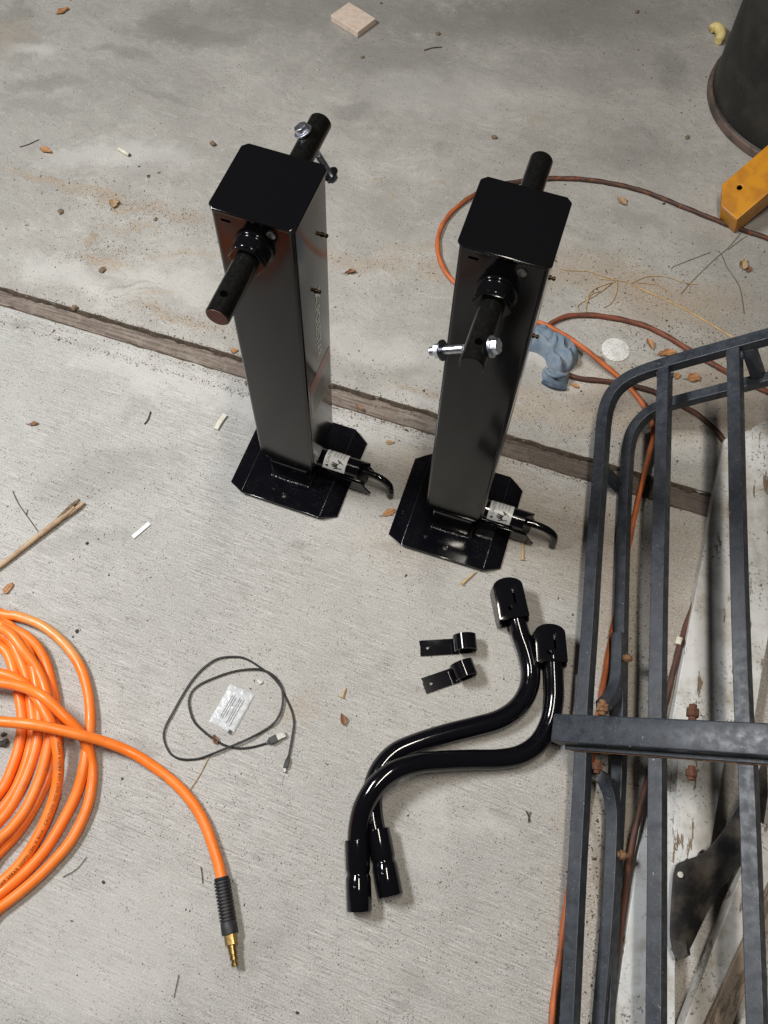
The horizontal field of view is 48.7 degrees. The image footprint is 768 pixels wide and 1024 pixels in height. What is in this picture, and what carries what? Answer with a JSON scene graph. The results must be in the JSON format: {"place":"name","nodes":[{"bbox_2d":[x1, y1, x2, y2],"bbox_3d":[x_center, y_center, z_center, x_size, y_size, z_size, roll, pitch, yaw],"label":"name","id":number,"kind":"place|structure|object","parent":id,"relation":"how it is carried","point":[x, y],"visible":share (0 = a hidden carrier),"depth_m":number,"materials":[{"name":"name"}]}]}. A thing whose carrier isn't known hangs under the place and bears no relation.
{"place":"outdoors","nodes":[
{"label":"outdoors","id":0,"kind":"place"},
{"bbox_2d":[0,306,767,1023],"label":"concrete floor","id":1,"kind":"structure","parent":0,"point":[218,554],"depth_m":1.39,"materials":[{"name":"grey concrete"}]},
{"bbox_2d":[0,738,8,747],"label":"pebble","id":2,"kind":"object","parent":1,"relation":"on","point":[4,743],"visible":1,"depth_m":1.35,"materials":[{"name":"grey stone"}]},
{"bbox_2d":[1,583,12,594],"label":"dry leaf","id":3,"kind":"object","parent":1,"relation":"on","point":[6,588],"visible":1,"depth_m":1.46,"materials":[{"name":"orange plant"}]},
{"bbox_2d":[12,490,37,530],"bbox_3d":[-0.641,-0.003,1.517,0.008,0.001,0.097,-36,72,-16],"label":"grass thread","id":4,"kind":"object","parent":1,"relation":"on","point":[23,510],"depth_m":1.52},
{"bbox_2d":[0,499,84,568],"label":"dry stalk","id":5,"kind":"object","parent":1,"relation":"on","point":[72,508],"visible":1,"depth_m":1.49,"materials":[{"name":"beige plant"}]},
{"bbox_2d":[0,607,238,966],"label":"air hose","id":6,"kind":"object","parent":1,"relation":"on","point":[27,678],"visible":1,"depth_m":1.31,"materials":[{"name":"orange rubber"}]},
{"bbox_2d":[132,522,150,537],"bbox_3d":[-0.431,0.032,1.507,0.007,0.002,0.037,41,71,15],"label":"white strip","id":7,"kind":"object","parent":1,"relation":"on","point":[141,530],"visible":1,"depth_m":1.51,"materials":[{"name":"white plastic"}]},
{"bbox_2d":[190,756,209,789],"bbox_3d":[-0.290,0.411,1.341,0.003,0.001,0.064,25,68,9],"label":"grass thread","id":8,"kind":"object","parent":1,"relation":"on","point":[200,772],"depth_m":1.34,"materials":[{"name":"plant"}]},
{"bbox_2d":[214,413,226,429],"bbox_3d":[-0.308,-0.170,1.600,0.009,0.004,0.035,24,67,9],"label":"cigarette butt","id":9,"kind":"object","parent":1,"relation":"on","point":[222,418],"visible":1,"depth_m":1.60,"materials":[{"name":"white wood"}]},
{"bbox_2d":[163,656,294,772],"bbox_3d":[-0.248,0.323,1.379,0.211,0.008,0.183,3,66,0],"label":"charging cable","id":10,"kind":"object","parent":1,"relation":"on","point":[273,739],"visible":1,"depth_m":1.37,"materials":[{"name":"black rubber"}]},
{"bbox_2d":[209,684,253,734],"bbox_3d":[-0.248,0.320,1.381,0.045,0.006,0.073,24,67,9],"label":"plastic sachet","id":11,"kind":"object","parent":1,"relation":"on","point":[231,709],"visible":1,"depth_m":1.38,"materials":[{"name":"grey plastic"}]},
{"bbox_2d":[205,113,393,517],"bbox_3d":[-0.145,-0.229,1.252,0.259,0.696,0.269,-23,68,-11],"label":"trailer jack","id":12,"kind":"object","parent":1,"relation":"on","point":[303,453],"visible":1,"depth_m":1.08,"materials":[{"name":"black paint"}]},
{"bbox_2d":[340,713,346,724],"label":"dry leaf","id":13,"kind":"object","parent":1,"relation":"on","point":[343,719],"visible":1,"depth_m":1.38,"materials":[{"name":"brown plant"}]},
{"bbox_2d":[0,0,767,1023],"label":"dark grit","id":14,"kind":"object","parent":1,"relation":"on","point":[406,430],"visible":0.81,"depth_m":1.64,"materials":[{"name":"black gravel"}]},
{"bbox_2d":[379,508,395,515],"bbox_3d":[0.006,0.002,1.531,0.034,0.004,0.014,-24,69,-12],"label":"dry leaf","id":15,"kind":"object","parent":1,"relation":"on","point":[389,511],"visible":1,"depth_m":1.53,"materials":[{"name":"brown plant"}]},
{"bbox_2d":[419,632,477,655],"bbox_3d":[0.108,0.220,1.417,0.094,0.039,0.027,-3,66,-3],"label":"crank clip","id":16,"kind":"object","parent":1,"relation":"on","point":[465,642],"visible":1,"depth_m":1.43,"materials":[{"name":"black metal"}]},
{"bbox_2d":[421,658,477,693],"bbox_3d":[0.108,0.268,1.396,0.089,0.039,0.027,-17,67,-9],"label":"crank clip","id":17,"kind":"object","parent":1,"relation":"on","point":[462,670],"visible":1,"depth_m":1.41,"materials":[{"name":"black metal"}]},
{"bbox_2d":[364,577,540,898],"bbox_3d":[0.114,0.350,1.358,0.160,0.043,0.540,33,69,13],"label":"hand crank","id":18,"kind":"object","parent":1,"relation":"on","point":[510,610],"visible":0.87,"depth_m":1.35,"materials":[{"name":"black paint"}]},
{"bbox_2d":[345,623,567,911],"bbox_3d":[0.121,0.390,1.329,0.544,0.064,0.150,-38,72,-17],"label":"hand crank","id":19,"kind":"object","parent":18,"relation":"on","point":[551,657],"visible":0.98,"depth_m":1.32,"materials":[{"name":"black paint"}]},
{"bbox_2d":[460,571,475,585],"bbox_3d":[0.149,0.115,1.485,0.035,0.008,0.009,-39,72,-17],"label":"straw bit","id":20,"kind":"object","parent":1,"relation":"on","point":[466,580],"visible":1,"depth_m":1.48,"materials":[{"name":"beige plant"}]},
{"bbox_2d":[389,151,571,570],"bbox_3d":[0.142,-0.141,1.214,0.258,0.707,0.283,-27,69,-13],"label":"trailer jack","id":21,"kind":"object","parent":1,"relation":"on","point":[460,499],"visible":1,"depth_m":1.07,"materials":[{"name":"black paint"}]},
{"bbox_2d":[520,543,524,560],"bbox_3d":[0.246,0.066,1.509,0.009,0.008,0.042,3,66,0],"label":"straw bit","id":22,"kind":"object","parent":1,"relation":"on","point":[522,559],"visible":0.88,"depth_m":1.50,"materials":[{"name":"beige plant"}]},
{"bbox_2d":[615,791,675,1023],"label":"painted board","id":23,"kind":"object","parent":1,"relation":"on","point":[631,995],"visible":0.45,"depth_m":1.23,"materials":[{"name":"white paint"}]},
{"bbox_2d":[551,328,767,1023],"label":"metal rack","id":24,"kind":"object","parent":1,"relation":"on","point":[657,737],"visible":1,"depth_m":1.26,"materials":[{"name":"grey metal"}]},
{"bbox_2d":[671,715,723,865],"bbox_3d":[0.485,0.438,1.334,0.078,0.028,0.244,17,66,6],"label":"painted board","id":25,"kind":"object","parent":1,"relation":"on","point":[696,804],"visible":0.52,"depth_m":1.31,"materials":[{"name":"white paint"}]},
{"bbox_2d":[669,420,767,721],"bbox_3d":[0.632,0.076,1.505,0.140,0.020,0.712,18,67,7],"label":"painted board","id":26,"kind":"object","parent":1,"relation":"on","point":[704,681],"visible":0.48,"depth_m":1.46,"materials":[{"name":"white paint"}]},
{"bbox_2d":[676,823,767,1023],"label":"weathered board","id":27,"kind":"object","parent":1,"relation":"on","point":[724,940],"visible":0.59,"depth_m":1.21,"materials":[{"name":"grey wood"}]},
{"bbox_2d":[670,765,767,958],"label":"bent metal scrap","id":28,"kind":"object","parent":27,"relation":"on","point":[699,881],"visible":0.89,"depth_m":1.24,"materials":[{"name":"black metal"}]},
{"bbox_2d":[703,882,767,1023],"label":"bare lath","id":29,"kind":"object","parent":27,"relation":"on","point":[724,1008],"visible":0.58,"depth_m":1.18,"materials":[{"name":"brown wood"}]},
{"bbox_2d":[758,765,767,825],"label":"painted board","id":30,"kind":"object","parent":1,"relation":"on","point":[766,819],"visible":0.07,"depth_m":1.30,"materials":[{"name":"white paint"}]},
{"bbox_2d":[0,0,767,493],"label":"concrete floor","id":31,"kind":"structure","parent":0,"point":[152,86],"depth_m":1.89,"materials":[{"name":"grey concrete"}]},
{"bbox_2d":[40,146,51,152],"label":"dry leaf","id":32,"kind":"object","parent":31,"relation":"on","point":[44,149],"visible":1,"depth_m":1.87,"materials":[{"name":"orange plant"}]},
{"bbox_2d":[56,7,68,13],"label":"dry leaf","id":33,"kind":"object","parent":31,"relation":"on","point":[61,10],"visible":1,"depth_m":2.06,"materials":[{"name":"brown plant"}]},
{"bbox_2d":[98,267,105,272],"bbox_3d":[-0.578,-0.496,1.740,0.016,0.005,0.016,-23,69,-12],"label":"dirt clod","id":34,"kind":"object","parent":31,"relation":"on","point":[102,270],"visible":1,"depth_m":1.74,"materials":[{"name":"brown soil"}]},
{"bbox_2d":[109,199,118,209],"bbox_3d":[-0.576,-0.656,1.808,0.023,0.008,0.024,-22,68,-11],"label":"dry leaf","id":35,"kind":"object","parent":31,"relation":"on","point":[113,202],"visible":1,"depth_m":1.81,"materials":[{"name":"beige plant"}]},
{"bbox_2d":[118,147,129,156],"bbox_3d":[-0.573,-0.794,1.871,0.032,0.009,0.009,33,69,13],"label":"cigarette butt","id":36,"kind":"object","parent":31,"relation":"on","point":[123,151],"visible":1,"depth_m":1.87,"materials":[{"name":"white paper"}]},
{"bbox_2d":[343,269,355,273],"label":"dry leaf","id":37,"kind":"object","parent":31,"relation":"on","point":[351,270],"visible":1,"depth_m":1.75,"materials":[{"name":"brown plant"}]},
{"bbox_2d":[331,2,375,37],"bbox_3d":[-0.075,-1.195,2.060,0.089,0.016,0.067,39,70,15],"label":"wood block","id":38,"kind":"object","parent":31,"relation":"on","point":[352,19],"visible":1,"depth_m":2.05,"materials":[{"name":"beige wood"}]},
{"bbox_2d":[0,291,710,514],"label":"wooden joint board","id":39,"kind":"object","parent":31,"relation":"on","point":[695,502],"visible":0.35,"depth_m":1.64,"materials":[{"name":"brown wood"}]},
{"bbox_2d":[71,305,78,310],"bbox_3d":[-0.620,-0.410,1.699,0.014,0.009,0.012,-41,73,-17],"label":"dirt clod","id":40,"kind":"object","parent":39,"relation":"on","point":[74,307],"visible":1,"depth_m":1.70,"materials":[{"name":"brown soil"}]},
{"bbox_2d":[0,287,710,516],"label":"joint soil","id":41,"kind":"structure","parent":39,"relation":"on","point":[688,489],"depth_m":1.64,"materials":[{"name":"brown soil"}]},
{"bbox_2d":[1,2,767,1018],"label":"tan grit","id":42,"kind":"object","parent":31,"relation":"on","point":[391,344],"visible":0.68,"depth_m":1.71,"materials":[{"name":"beige gravel"}]},
{"bbox_2d":[11,12,757,1018],"bbox_3d":[0.179,-0.281,1.665,2.487,0.002,2.500,3,66,0],"label":"pale grit","id":43,"kind":"object","parent":31,"relation":"on","point":[391,340],"visible":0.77,"depth_m":1.74,"materials":[{"name":"grey stone"}]},
{"bbox_2d":[530,324,577,390],"bbox_3d":[0.333,-0.309,1.661,0.105,0.039,0.146,3,66,0],"label":"blue glove","id":44,"kind":"object","parent":31,"relation":"on","point":[557,352],"visible":0.95,"depth_m":1.66,"materials":[{"name":"fabric"}]},
{"bbox_2d":[435,176,767,1023],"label":"extension cord","id":45,"kind":"object","parent":31,"relation":"on","point":[633,518],"visible":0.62,"depth_m":1.65,"materials":[{"name":"orange rubber"}]},
{"bbox_2d":[602,338,629,361],"bbox_3d":[0.462,-0.324,1.692,0.056,0.003,0.056,3,66,0],"label":"white disc","id":46,"kind":"object","parent":31,"relation":"on","point":[616,349],"visible":1,"depth_m":1.69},
{"bbox_2d":[617,196,626,204],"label":"dry leaf","id":47,"kind":"object","parent":31,"relation":"on","point":[622,200],"visible":1,"depth_m":1.85,"materials":[{"name":"beige plant"}]},
{"bbox_2d":[560,268,697,311],"bbox_3d":[0.507,-0.448,1.748,0.287,0.001,0.114,3,66,0],"label":"straw tuft","id":48,"kind":"object","parent":31,"relation":"on","point":[616,284],"visible":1,"depth_m":1.76,"materials":[{"name":"beige plant"}]},
{"bbox_2d":[563,371,725,975],"bbox_3d":[0.476,0.202,1.433,0.314,0.042,1.046,3,66,0],"label":"dark cord","id":49,"kind":"object","parent":31,"relation":"on","point":[644,789],"visible":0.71,"depth_m":1.39,"materials":[{"name":"brown rubber"}]},
{"bbox_2d":[675,637,682,645],"bbox_3d":[0.501,0.220,1.441,0.012,0.012,0.013,21,67,8],"label":"tape band","id":50,"kind":"object","parent":49,"relation":"attached to","point":[678,640],"visible":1,"depth_m":1.44,"materials":[{"name":"white paper"}]},
{"bbox_2d":[647,338,653,349],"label":"dry leaf","id":51,"kind":"object","parent":31,"relation":"on","point":[650,343],"visible":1,"depth_m":1.70,"materials":[{"name":"brown plant"}]},
{"bbox_2d":[548,312,767,394],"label":"red brown cord","id":52,"kind":"object","parent":31,"relation":"on","point":[685,347],"visible":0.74,"depth_m":1.71,"materials":[{"name":"brown rubber"}]},
{"bbox_2d":[657,348,676,355],"bbox_3d":[0.558,-0.317,1.687,0.049,0.006,0.018,-8,66,-5],"label":"dry leaf","id":53,"kind":"object","parent":31,"relation":"on","point":[667,351],"visible":1,"depth_m":1.69,"materials":[{"name":"brown plant"}]},
{"bbox_2d":[674,372,679,378],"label":"dry leaf","id":54,"kind":"object","parent":31,"relation":"on","point":[676,375],"visible":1,"depth_m":1.67,"materials":[{"name":"brown plant"}]},
{"bbox_2d":[634,285,733,337],"bbox_3d":[0.615,-0.412,1.735,0.231,0.004,0.011,32,69,12],"label":"floor twig","id":55,"kind":"object","parent":31,"relation":"on","point":[709,323],"visible":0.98,"depth_m":1.73,"materials":[{"name":"wood"}]},
{"bbox_2d":[683,372,700,381],"bbox_3d":[0.604,-0.264,1.665,0.036,0.006,0.020,-10,67,-6],"label":"dry leaf","id":56,"kind":"object","parent":31,"relation":"on","point":[693,377],"visible":1,"depth_m":1.67,"materials":[{"name":"brown plant"}]},
{"bbox_2d":[671,233,745,310],"bbox_3d":[0.682,-0.515,1.783,0.155,0.001,0.214,11,66,3],"label":"dry twig","id":57,"kind":"object","parent":31,"relation":"on","point":[712,261],"visible":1,"depth_m":1.78,"materials":[{"name":"brown plant"}]},
{"bbox_2d":[709,22,725,44],"bbox_3d":[0.816,-1.168,2.067,0.034,0.026,0.064,-8,66,-5],"label":"foam peanut","id":58,"kind":"object","parent":31,"relation":"on","point":[718,29],"visible":1,"depth_m":2.06,"materials":[{"name":"yellow plastic"}]},
{"bbox_2d":[707,0,767,157],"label":"black bin","id":59,"kind":"object","parent":31,"relation":"on","point":[737,91],"visible":0.95,"depth_m":1.85,"materials":[{"name":"plastic"}]},
{"bbox_2d":[720,145,767,232],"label":"yellow steel foot","id":60,"kind":"object","parent":31,"relation":"on","point":[744,197],"visible":1,"depth_m":1.77},
{"bbox_2d":[740,258,747,269],"bbox_3d":[0.754,-0.518,1.782,0.017,0.009,0.036,4,66,0],"label":"dry leaf","id":61,"kind":"object","parent":31,"relation":"on","point":[743,263],"visible":1,"depth_m":1.78,"materials":[{"name":"beige plant"}]}
]}

